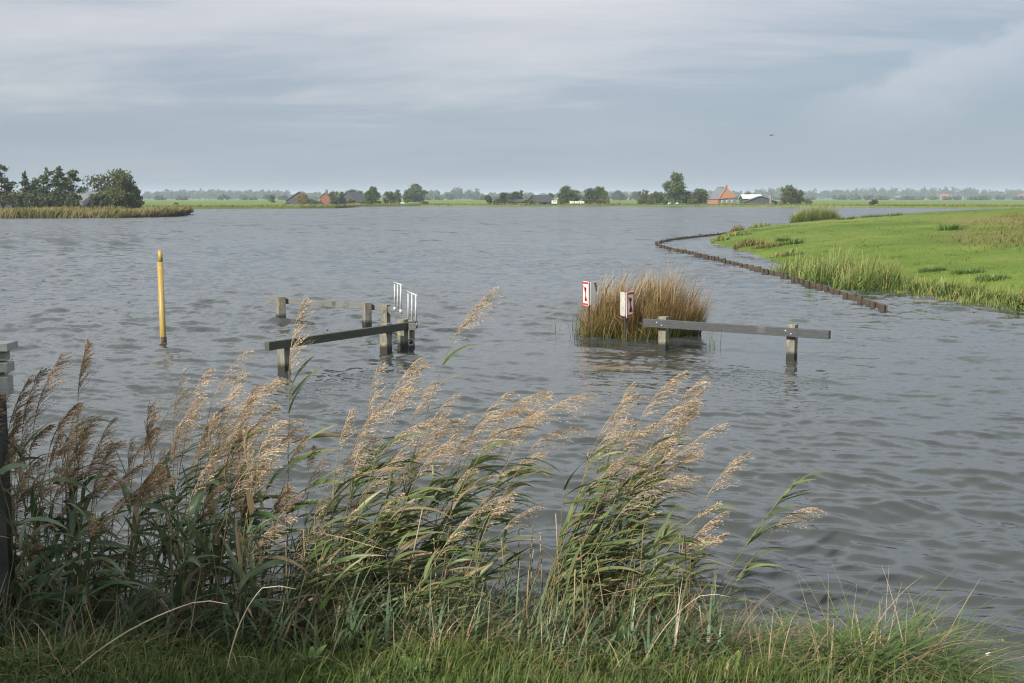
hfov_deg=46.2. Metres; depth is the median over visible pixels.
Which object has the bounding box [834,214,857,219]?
rush tuft
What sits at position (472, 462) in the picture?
reed
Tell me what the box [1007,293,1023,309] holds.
reed clump
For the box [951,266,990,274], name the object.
rush tuft
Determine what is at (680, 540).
reed
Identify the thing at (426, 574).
reed
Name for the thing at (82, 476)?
reed
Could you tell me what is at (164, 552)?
reed
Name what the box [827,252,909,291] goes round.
reed clump
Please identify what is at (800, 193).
tree
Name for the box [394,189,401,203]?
tree
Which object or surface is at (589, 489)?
reed
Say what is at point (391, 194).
tree
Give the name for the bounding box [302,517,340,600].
reed
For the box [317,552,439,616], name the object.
reed
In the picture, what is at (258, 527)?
reed
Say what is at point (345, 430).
reed
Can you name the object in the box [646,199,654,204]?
bush
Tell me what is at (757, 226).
reed clump
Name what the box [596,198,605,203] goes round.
bush
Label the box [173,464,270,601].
reed
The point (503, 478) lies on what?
reed
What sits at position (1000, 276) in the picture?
rush tuft
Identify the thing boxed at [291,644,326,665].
weed
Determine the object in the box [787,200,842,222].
reed clump
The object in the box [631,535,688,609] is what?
reed
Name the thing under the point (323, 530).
reed
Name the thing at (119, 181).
tree
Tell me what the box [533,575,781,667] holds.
sedge tussock
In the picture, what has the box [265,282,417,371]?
jetty frame
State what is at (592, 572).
reed
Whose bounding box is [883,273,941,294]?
reed clump
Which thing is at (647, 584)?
reed
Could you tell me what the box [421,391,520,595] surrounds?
reed
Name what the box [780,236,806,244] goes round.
rush tuft
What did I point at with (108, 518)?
reed
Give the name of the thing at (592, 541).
reed
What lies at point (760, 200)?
barn
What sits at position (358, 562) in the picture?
reed
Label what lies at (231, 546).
reed
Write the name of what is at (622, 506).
reed
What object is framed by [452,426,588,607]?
reed
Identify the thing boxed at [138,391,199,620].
reed
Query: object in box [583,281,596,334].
mooring sign
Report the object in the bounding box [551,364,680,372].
floating straw
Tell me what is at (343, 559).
reed
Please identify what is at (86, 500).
reed
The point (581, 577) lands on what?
reed
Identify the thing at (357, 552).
reed
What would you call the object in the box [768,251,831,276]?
reed clump
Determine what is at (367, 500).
reed
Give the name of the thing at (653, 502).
reed
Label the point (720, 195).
farmhouse
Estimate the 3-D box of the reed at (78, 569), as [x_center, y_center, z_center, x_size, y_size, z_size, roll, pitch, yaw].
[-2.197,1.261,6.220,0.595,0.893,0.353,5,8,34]
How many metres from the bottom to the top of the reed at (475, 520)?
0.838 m
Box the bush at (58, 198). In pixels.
[43,189,66,207]
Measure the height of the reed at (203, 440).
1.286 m
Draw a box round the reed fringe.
[0,204,195,217]
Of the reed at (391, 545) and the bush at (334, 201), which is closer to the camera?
the reed at (391, 545)
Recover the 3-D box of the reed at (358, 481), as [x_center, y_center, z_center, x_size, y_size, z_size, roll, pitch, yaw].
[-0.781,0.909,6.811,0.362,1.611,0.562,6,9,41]
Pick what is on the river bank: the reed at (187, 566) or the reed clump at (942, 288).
the reed at (187, 566)
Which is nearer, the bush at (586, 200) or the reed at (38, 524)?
the reed at (38, 524)
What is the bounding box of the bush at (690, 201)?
[687,199,698,204]
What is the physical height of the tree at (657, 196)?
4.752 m
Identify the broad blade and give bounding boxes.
[868,628,958,678]
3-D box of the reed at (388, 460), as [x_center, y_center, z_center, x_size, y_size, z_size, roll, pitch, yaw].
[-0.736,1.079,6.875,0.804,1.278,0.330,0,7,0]
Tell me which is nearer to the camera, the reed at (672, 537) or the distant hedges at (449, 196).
the reed at (672, 537)
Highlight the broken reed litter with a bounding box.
[0,508,733,659]
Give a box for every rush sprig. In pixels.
[572,303,585,329]
[703,313,724,346]
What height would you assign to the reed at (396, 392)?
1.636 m
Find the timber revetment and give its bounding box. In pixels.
[655,231,887,310]
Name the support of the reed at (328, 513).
on the river bank
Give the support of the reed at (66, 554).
on the river bank
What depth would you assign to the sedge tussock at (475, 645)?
6.02 m
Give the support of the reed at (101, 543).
on the river bank
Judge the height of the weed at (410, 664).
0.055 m
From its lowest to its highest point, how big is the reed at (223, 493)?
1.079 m
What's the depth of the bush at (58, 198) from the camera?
209.37 m
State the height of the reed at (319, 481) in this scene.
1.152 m
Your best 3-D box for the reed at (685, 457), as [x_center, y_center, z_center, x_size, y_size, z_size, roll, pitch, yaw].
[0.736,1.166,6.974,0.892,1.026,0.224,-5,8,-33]
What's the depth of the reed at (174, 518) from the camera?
6.26 m
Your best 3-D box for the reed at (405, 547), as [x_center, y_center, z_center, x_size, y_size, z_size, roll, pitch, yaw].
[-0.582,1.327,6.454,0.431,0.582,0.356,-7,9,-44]
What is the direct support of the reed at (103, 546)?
on the river bank
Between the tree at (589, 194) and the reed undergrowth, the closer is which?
the reed undergrowth
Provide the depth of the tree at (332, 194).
392.81 m
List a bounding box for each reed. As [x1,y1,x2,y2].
[0,366,55,597]
[0,394,68,635]
[0,402,83,631]
[0,428,94,636]
[0,435,48,550]
[0,464,83,620]
[5,358,61,587]
[7,481,46,603]
[8,375,34,595]
[8,415,28,549]
[8,469,50,597]
[9,351,75,592]
[9,410,44,574]
[10,460,43,592]
[11,498,68,611]
[12,410,72,603]
[13,424,98,540]
[13,453,126,609]
[14,449,65,587]
[15,466,94,651]
[15,522,104,599]
[19,433,124,626]
[19,470,86,632]
[22,504,87,602]
[24,419,108,600]
[24,458,155,644]
[27,455,72,628]
[28,541,114,634]
[33,429,132,595]
[33,453,83,611]
[34,415,94,596]
[38,416,119,586]
[39,452,122,597]
[42,414,134,605]
[42,422,113,588]
[51,416,118,613]
[53,417,133,617]
[55,442,123,599]
[57,405,139,624]
[58,446,137,611]
[60,336,118,575]
[63,489,139,638]
[66,464,178,581]
[68,469,151,636]
[68,514,136,617]
[72,440,141,608]
[84,552,126,628]
[93,474,176,589]
[98,510,159,611]
[104,478,181,608]
[105,475,179,630]
[107,426,168,626]
[118,400,209,632]
[120,410,189,603]
[120,435,208,612]
[120,448,177,592]
[120,500,183,599]
[121,460,182,626]
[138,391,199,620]
[142,419,219,630]
[142,474,227,617]
[146,444,224,607]
[149,365,218,601]
[149,394,225,632]
[149,447,175,590]
[149,494,234,622]
[156,450,225,597]
[156,453,227,639]
[158,369,232,604]
[159,438,275,612]
[160,464,233,619]
[165,434,252,641]
[170,481,241,631]
[173,443,291,633]
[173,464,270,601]
[176,407,215,591]
[180,454,248,614]
[181,441,242,611]
[182,350,254,575]
[182,419,228,608]
[191,397,259,595]
[192,370,266,593]
[192,416,238,581]
[193,405,233,602]
[198,411,278,609]
[198,423,239,607]
[202,491,274,612]
[202,517,308,651]
[204,381,284,587]
[205,463,274,605]
[211,459,288,624]
[213,378,290,611]
[217,425,294,602]
[221,405,290,611]
[222,454,331,617]
[223,383,311,596]
[223,419,308,628]
[228,434,340,609]
[229,424,276,598]
[231,444,302,603]
[231,460,316,633]
[231,492,304,642]
[232,429,304,635]
[232,459,291,619]
[241,418,307,580]
[248,427,305,620]
[250,486,306,611]
[262,482,321,585]
[282,441,369,610]
[282,561,365,635]
[283,520,327,628]
[284,533,307,609]
[285,297,347,613]
[288,518,335,585]
[289,444,349,605]
[289,485,365,599]
[296,499,356,636]
[296,526,350,619]
[300,387,420,608]
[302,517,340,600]
[303,536,382,615]
[308,543,380,635]
[308,552,373,639]
[314,498,382,631]
[314,509,379,622]
[315,480,395,591]
[316,503,381,608]
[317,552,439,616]
[319,413,379,574]
[320,481,383,635]
[323,519,395,613]
[327,409,376,609]
[330,504,418,619]
[332,363,409,599]
[335,477,385,589]
[336,357,426,581]
[337,441,420,607]
[339,417,450,561]
[340,529,405,627]
[341,526,390,612]
[342,363,434,583]
[347,492,405,608]
[348,434,386,582]
[354,518,411,622]
[356,435,441,562]
[357,393,461,608]
[358,380,440,608]
[361,437,469,609]
[363,434,477,607]
[363,514,420,579]
[363,552,452,629]
[366,530,454,623]
[367,457,414,603]
[367,509,418,613]
[370,418,460,581]
[373,286,502,602]
[375,470,526,627]
[379,500,433,595]
[384,507,437,617]
[387,408,518,590]
[390,463,446,608]
[392,506,440,576]
[394,496,502,629]
[396,518,471,639]
[399,454,451,601]
[409,414,543,582]
[410,407,535,585]
[412,391,556,606]
[412,408,548,606]
[416,418,545,595]
[419,548,500,628]
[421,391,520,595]
[422,565,500,634]
[425,414,474,600]
[425,427,502,585]
[437,451,553,596]
[443,393,603,596]
[443,467,493,609]
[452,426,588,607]
[454,392,554,597]
[460,492,510,605]
[463,506,544,603]
[472,492,519,608]
[493,518,537,607]
[537,487,638,610]
[541,419,638,610]
[541,456,644,604]
[543,394,646,617]
[544,547,606,624]
[548,431,639,619]
[549,442,662,604]
[551,458,614,611]
[553,449,678,617]
[554,522,615,638]
[556,549,624,604]
[557,423,661,622]
[558,382,644,596]
[560,475,693,617]
[562,469,657,583]
[564,448,676,590]
[566,544,641,639]
[568,439,617,585]
[570,437,680,611]
[572,370,692,585]
[577,513,652,621]
[577,528,624,607]
[586,400,703,596]
[588,546,628,615]
[590,375,712,590]
[590,446,631,588]
[592,417,693,606]
[592,534,646,617]
[597,407,701,602]
[602,573,678,635]
[604,423,729,599]
[605,387,709,599]
[606,450,704,586]
[609,462,655,605]
[613,527,673,614]
[617,541,676,642]
[619,501,722,641]
[620,520,694,636]
[621,476,709,611]
[629,488,688,593]
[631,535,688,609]
[637,505,698,616]
[637,566,706,615]
[651,537,706,631]
[653,511,730,607]
[655,535,716,624]
[661,533,729,633]
[666,449,753,615]
[675,547,728,613]
[708,469,831,609]
[717,507,826,608]
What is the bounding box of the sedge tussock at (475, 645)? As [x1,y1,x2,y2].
[353,592,598,671]
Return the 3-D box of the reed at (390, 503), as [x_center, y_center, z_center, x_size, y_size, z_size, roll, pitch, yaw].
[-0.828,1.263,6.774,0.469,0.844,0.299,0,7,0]
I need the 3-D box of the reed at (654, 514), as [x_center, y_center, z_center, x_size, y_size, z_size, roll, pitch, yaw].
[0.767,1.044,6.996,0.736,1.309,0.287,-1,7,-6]
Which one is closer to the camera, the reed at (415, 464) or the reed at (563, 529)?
the reed at (563, 529)
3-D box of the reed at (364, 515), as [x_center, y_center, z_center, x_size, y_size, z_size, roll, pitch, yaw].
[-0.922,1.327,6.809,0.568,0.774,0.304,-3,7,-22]
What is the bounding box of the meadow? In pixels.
[709,209,1023,307]
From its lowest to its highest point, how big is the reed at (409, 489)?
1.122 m
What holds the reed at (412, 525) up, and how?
on the river bank
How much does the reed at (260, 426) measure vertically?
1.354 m
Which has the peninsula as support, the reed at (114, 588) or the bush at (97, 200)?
the bush at (97, 200)
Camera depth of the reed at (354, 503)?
7.26 m
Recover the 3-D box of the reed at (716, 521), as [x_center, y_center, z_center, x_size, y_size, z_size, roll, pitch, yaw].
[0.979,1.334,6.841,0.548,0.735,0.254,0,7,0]
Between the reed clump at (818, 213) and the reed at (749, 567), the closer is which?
the reed at (749, 567)
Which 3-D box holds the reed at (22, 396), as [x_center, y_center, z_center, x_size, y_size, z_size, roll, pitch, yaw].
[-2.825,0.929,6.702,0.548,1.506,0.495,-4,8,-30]
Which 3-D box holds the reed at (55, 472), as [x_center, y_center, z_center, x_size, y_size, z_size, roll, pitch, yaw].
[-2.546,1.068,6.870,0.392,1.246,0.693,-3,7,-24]
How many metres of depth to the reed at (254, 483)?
6.75 m
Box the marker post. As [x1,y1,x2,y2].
[157,250,166,341]
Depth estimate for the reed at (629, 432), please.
7.01 m
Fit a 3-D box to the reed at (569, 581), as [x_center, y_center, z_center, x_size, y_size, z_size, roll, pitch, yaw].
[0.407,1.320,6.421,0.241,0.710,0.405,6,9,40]
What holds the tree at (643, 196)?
on the polder
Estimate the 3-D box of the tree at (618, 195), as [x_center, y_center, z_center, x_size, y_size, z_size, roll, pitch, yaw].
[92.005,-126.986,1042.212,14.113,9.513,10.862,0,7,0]
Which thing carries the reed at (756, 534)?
on the river bank
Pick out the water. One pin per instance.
(900, 420)
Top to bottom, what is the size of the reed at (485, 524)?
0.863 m
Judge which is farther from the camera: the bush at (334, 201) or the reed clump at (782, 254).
the bush at (334, 201)
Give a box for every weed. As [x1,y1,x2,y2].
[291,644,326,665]
[397,656,432,676]
[715,650,760,669]
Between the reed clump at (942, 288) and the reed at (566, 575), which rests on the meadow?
the reed clump at (942, 288)
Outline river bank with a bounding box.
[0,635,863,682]
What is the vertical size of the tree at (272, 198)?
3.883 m
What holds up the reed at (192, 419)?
on the river bank
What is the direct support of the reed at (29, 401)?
on the river bank
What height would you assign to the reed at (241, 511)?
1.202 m
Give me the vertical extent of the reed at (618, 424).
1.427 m
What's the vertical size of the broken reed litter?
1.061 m
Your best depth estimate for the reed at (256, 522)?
6.68 m
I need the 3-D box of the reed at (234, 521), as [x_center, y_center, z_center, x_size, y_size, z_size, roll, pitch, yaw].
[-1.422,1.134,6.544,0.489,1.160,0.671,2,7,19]
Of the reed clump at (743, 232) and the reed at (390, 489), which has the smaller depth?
the reed at (390, 489)
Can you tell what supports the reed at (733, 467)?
on the river bank
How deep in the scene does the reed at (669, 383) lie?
7.06 m
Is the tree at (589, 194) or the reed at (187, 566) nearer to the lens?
the reed at (187, 566)
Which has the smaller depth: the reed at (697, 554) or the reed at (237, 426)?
the reed at (697, 554)
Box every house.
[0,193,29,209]
[938,194,950,199]
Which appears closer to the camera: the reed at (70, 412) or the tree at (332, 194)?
the reed at (70, 412)
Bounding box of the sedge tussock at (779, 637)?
[662,593,890,676]
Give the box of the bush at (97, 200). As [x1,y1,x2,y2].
[89,192,107,207]
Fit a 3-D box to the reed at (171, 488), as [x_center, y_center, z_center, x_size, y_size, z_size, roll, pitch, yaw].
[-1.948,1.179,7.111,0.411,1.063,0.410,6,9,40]
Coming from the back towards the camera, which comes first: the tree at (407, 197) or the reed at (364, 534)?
the tree at (407, 197)
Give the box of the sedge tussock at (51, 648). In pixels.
[0,597,212,682]
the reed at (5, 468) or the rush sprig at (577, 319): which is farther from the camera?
the rush sprig at (577, 319)
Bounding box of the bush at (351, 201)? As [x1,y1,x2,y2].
[346,198,355,202]
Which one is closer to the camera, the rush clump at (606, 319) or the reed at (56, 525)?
the reed at (56, 525)
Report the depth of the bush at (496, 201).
378.01 m
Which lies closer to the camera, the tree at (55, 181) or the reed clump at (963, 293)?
the reed clump at (963, 293)
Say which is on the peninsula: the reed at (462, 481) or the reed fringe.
the reed fringe
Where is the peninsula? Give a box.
[0,215,166,217]
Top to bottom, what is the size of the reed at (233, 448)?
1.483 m
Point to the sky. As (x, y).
(537, 97)
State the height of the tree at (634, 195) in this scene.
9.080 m
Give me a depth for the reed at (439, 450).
6.63 m
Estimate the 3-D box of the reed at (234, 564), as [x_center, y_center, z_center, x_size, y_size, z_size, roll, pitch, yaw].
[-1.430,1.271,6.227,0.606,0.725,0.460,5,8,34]
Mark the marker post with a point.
(162, 324)
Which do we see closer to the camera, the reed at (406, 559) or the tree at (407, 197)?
the reed at (406, 559)
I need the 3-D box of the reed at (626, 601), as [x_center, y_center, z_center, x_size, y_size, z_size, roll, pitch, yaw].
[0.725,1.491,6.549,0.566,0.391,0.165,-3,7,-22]
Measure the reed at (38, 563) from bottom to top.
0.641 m
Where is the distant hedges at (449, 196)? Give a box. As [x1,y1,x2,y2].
[67,193,1023,199]
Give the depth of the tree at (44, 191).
211.74 m
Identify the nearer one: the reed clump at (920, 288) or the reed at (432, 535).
the reed at (432, 535)
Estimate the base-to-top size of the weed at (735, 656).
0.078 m
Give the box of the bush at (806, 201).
[804,199,812,203]
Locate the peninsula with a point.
(107, 216)
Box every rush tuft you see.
[776,236,790,241]
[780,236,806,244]
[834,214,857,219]
[861,213,884,217]
[883,211,904,215]
[916,265,947,272]
[936,220,965,230]
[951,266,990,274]
[973,271,1010,281]
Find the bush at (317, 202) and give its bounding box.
[312,200,323,204]
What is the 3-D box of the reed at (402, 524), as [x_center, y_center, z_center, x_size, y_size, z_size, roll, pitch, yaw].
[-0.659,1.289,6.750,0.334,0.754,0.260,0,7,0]
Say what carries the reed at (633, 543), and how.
on the river bank
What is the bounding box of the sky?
[0,0,1023,197]
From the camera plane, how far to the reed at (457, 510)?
7.21 m
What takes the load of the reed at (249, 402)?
on the river bank
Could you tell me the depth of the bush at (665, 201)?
384.28 m
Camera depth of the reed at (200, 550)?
6.44 m
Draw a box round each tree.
[0,164,17,208]
[19,171,33,207]
[29,177,40,194]
[32,167,54,207]
[49,166,68,204]
[60,169,90,203]
[82,168,136,208]
[119,184,144,208]
[269,195,275,202]
[295,192,306,203]
[327,191,338,203]
[363,186,380,203]
[382,191,397,203]
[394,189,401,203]
[402,190,414,202]
[405,184,428,201]
[496,192,511,203]
[509,191,521,200]
[556,185,574,203]
[568,189,582,202]
[583,188,596,203]
[591,186,604,202]
[600,190,607,202]
[610,190,625,199]
[628,191,639,199]
[637,190,648,203]
[648,191,663,203]
[662,171,687,203]
[683,191,690,203]
[688,188,707,203]
[780,185,798,203]
[796,189,804,203]
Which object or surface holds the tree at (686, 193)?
on the polder
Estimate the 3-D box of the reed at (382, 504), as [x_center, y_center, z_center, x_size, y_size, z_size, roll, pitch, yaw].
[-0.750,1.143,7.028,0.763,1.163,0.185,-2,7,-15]
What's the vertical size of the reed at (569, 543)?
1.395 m
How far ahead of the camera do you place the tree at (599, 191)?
402.28 m
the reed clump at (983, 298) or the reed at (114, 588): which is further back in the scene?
the reed clump at (983, 298)
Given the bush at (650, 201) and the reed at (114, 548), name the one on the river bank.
the reed at (114, 548)
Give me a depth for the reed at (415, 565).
6.60 m
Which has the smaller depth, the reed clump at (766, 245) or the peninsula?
the reed clump at (766, 245)
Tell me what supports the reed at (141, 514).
on the river bank
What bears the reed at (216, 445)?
on the river bank
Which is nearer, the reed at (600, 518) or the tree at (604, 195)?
the reed at (600, 518)
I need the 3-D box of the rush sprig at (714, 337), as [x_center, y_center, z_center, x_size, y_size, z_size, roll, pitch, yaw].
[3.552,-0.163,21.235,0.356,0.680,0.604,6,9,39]
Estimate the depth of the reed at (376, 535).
6.59 m
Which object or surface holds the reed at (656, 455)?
on the river bank
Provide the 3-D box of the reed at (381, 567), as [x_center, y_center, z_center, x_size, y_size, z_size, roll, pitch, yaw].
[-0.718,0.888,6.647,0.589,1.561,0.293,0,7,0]
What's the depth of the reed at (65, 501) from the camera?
6.62 m
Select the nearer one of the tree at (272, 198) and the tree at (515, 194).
the tree at (515, 194)
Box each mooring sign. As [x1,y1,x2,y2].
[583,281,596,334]
[620,291,633,339]
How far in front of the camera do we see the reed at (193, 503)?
6.20 m
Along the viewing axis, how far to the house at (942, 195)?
1387.74 m
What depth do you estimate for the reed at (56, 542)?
6.71 m
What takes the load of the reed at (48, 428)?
on the river bank
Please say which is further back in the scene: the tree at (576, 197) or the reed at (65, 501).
the tree at (576, 197)
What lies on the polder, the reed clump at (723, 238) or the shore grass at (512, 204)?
the shore grass at (512, 204)
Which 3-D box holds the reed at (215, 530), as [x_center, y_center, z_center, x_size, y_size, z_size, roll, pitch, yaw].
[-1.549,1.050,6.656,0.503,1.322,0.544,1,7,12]
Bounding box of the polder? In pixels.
[37,198,1023,208]
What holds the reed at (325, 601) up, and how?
on the river bank
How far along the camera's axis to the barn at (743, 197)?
398.21 m
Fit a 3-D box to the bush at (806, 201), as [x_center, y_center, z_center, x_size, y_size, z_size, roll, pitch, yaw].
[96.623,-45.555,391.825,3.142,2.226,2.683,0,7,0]
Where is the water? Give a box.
[0,206,1023,682]
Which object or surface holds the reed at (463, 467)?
on the river bank
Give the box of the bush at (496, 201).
[493,198,499,204]
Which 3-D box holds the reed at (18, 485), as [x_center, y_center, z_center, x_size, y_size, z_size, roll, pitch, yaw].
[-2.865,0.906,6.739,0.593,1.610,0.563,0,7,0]
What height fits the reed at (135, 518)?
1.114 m
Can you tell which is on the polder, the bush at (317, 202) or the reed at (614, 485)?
the bush at (317, 202)
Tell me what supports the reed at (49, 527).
on the river bank
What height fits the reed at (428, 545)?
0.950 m
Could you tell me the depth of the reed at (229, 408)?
6.96 m
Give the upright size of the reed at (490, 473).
1.325 m
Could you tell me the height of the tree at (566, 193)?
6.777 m
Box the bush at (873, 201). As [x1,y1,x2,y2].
[868,199,878,204]
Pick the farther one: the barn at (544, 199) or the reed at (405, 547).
the barn at (544, 199)
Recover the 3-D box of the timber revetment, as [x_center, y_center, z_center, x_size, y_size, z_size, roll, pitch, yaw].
[13.672,-5.594,70.398,9.961,0.809,85.316,2,7,13]
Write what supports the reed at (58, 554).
on the river bank
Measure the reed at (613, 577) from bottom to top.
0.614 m
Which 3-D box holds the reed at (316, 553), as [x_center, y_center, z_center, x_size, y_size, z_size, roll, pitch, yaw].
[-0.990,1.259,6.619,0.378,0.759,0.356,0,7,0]
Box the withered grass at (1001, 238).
[951,212,1023,250]
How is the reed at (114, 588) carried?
on the river bank
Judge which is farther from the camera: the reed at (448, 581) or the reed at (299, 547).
the reed at (299, 547)
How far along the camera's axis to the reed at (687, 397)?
7.23 m
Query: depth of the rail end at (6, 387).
6.50 m
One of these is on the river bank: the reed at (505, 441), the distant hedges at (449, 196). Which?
the reed at (505, 441)
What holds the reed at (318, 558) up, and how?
on the river bank
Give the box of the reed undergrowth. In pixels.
[0,543,810,676]
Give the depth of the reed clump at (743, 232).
75.00 m
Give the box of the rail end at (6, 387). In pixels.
[0,341,17,632]
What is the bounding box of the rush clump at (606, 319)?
[563,258,720,341]
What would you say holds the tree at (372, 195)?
on the polder
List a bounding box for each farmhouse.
[319,190,330,203]
[707,185,736,204]
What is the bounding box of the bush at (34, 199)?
[21,190,44,207]
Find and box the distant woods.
[0,186,1023,199]
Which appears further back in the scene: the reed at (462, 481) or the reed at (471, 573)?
the reed at (462, 481)
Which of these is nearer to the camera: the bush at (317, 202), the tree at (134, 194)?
the tree at (134, 194)
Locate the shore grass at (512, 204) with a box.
[61,203,1023,208]
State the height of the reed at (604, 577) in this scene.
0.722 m
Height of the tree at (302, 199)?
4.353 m
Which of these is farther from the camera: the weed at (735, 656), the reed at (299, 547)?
the reed at (299, 547)
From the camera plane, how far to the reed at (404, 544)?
7.08 m
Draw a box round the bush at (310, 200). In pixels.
[306,198,313,203]
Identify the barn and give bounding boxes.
[77,194,109,207]
[285,191,317,203]
[338,192,366,204]
[526,195,554,204]
[738,194,761,203]
[741,196,778,203]
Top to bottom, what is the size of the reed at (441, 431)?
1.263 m
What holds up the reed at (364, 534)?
on the river bank
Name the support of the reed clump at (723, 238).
on the meadow
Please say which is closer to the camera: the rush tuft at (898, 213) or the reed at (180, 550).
the reed at (180, 550)
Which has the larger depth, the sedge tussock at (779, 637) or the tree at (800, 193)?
the tree at (800, 193)
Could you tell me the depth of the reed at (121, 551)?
6.99 m
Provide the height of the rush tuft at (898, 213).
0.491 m
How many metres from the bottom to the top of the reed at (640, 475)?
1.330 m
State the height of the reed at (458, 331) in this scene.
2.013 m
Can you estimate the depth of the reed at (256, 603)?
6.21 m
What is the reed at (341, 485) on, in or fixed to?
on the river bank
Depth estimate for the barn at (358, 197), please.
396.58 m
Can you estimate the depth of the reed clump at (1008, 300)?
28.80 m
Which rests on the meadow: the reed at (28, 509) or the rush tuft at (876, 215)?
the rush tuft at (876, 215)
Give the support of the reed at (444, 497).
on the river bank
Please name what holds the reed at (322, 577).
on the river bank
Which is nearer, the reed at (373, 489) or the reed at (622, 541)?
the reed at (622, 541)
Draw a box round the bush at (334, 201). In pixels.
[328,198,338,203]
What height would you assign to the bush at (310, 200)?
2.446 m
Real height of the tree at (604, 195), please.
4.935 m
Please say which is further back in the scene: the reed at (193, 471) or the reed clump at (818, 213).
the reed clump at (818, 213)
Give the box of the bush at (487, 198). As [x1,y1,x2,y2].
[484,195,492,203]
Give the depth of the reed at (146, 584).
6.42 m
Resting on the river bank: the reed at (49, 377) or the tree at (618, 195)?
the reed at (49, 377)
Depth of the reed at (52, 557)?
6.92 m
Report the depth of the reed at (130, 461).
6.75 m
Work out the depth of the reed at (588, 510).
6.84 m
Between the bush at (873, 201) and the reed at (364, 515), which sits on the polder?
the bush at (873, 201)
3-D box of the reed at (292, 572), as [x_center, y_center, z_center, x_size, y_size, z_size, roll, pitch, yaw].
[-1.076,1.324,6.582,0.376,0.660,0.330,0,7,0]
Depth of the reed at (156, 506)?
6.25 m
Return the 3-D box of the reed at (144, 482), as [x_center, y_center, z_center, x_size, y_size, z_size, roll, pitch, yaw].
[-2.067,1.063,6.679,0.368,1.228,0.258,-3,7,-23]
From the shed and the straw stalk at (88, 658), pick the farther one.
the shed
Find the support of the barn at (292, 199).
on the polder
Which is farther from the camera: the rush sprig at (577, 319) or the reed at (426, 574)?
the rush sprig at (577, 319)
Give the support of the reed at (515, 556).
on the river bank
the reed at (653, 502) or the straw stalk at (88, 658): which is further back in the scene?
the reed at (653, 502)
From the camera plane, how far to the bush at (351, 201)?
391.27 m
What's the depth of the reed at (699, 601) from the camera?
6.85 m
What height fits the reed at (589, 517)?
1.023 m
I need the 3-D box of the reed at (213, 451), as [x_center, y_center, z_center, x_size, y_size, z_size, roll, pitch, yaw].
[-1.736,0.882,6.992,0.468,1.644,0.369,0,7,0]
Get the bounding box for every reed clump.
[709,235,730,242]
[728,223,744,231]
[728,228,751,235]
[732,237,764,248]
[748,221,770,228]
[751,240,784,248]
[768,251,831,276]
[770,248,803,257]
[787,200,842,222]
[791,247,876,283]
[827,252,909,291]
[873,273,923,291]
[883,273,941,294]
[910,275,967,299]
[932,278,995,300]
[955,282,1017,305]
[978,287,1023,309]
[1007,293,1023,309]
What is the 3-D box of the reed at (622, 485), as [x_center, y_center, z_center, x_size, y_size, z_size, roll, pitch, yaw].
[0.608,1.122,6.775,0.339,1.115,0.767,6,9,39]
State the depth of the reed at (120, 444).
6.47 m
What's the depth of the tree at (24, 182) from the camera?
217.57 m
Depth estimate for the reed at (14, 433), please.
6.61 m
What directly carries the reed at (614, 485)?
on the river bank
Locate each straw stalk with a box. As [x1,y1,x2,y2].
[64,600,227,678]
[226,586,294,674]
[642,594,729,664]
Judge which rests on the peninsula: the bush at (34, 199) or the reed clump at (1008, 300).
the bush at (34, 199)
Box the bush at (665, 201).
[661,199,669,204]
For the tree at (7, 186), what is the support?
on the peninsula
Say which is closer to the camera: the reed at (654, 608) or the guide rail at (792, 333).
the reed at (654, 608)
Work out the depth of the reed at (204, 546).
6.32 m
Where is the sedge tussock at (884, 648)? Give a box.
[667,567,1023,682]
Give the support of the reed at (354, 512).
on the river bank
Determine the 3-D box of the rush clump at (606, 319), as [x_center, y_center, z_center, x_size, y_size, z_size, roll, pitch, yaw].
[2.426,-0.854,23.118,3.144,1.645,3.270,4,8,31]
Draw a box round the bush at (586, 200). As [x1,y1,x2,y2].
[580,198,591,203]
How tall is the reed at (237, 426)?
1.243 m
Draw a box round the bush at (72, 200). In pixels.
[61,190,81,207]
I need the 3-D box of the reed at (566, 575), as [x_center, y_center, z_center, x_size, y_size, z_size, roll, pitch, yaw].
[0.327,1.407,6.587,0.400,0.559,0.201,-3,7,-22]
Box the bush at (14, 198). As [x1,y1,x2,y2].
[0,189,26,208]
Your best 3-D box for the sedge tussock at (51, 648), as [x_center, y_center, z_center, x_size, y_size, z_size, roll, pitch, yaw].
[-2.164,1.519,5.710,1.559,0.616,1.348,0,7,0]
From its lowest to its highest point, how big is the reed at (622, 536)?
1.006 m
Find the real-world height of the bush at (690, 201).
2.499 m
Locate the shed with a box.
[511,199,527,203]
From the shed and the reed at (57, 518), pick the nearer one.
the reed at (57, 518)
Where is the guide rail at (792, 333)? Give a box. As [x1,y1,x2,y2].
[643,316,830,359]
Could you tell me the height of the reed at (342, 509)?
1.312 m

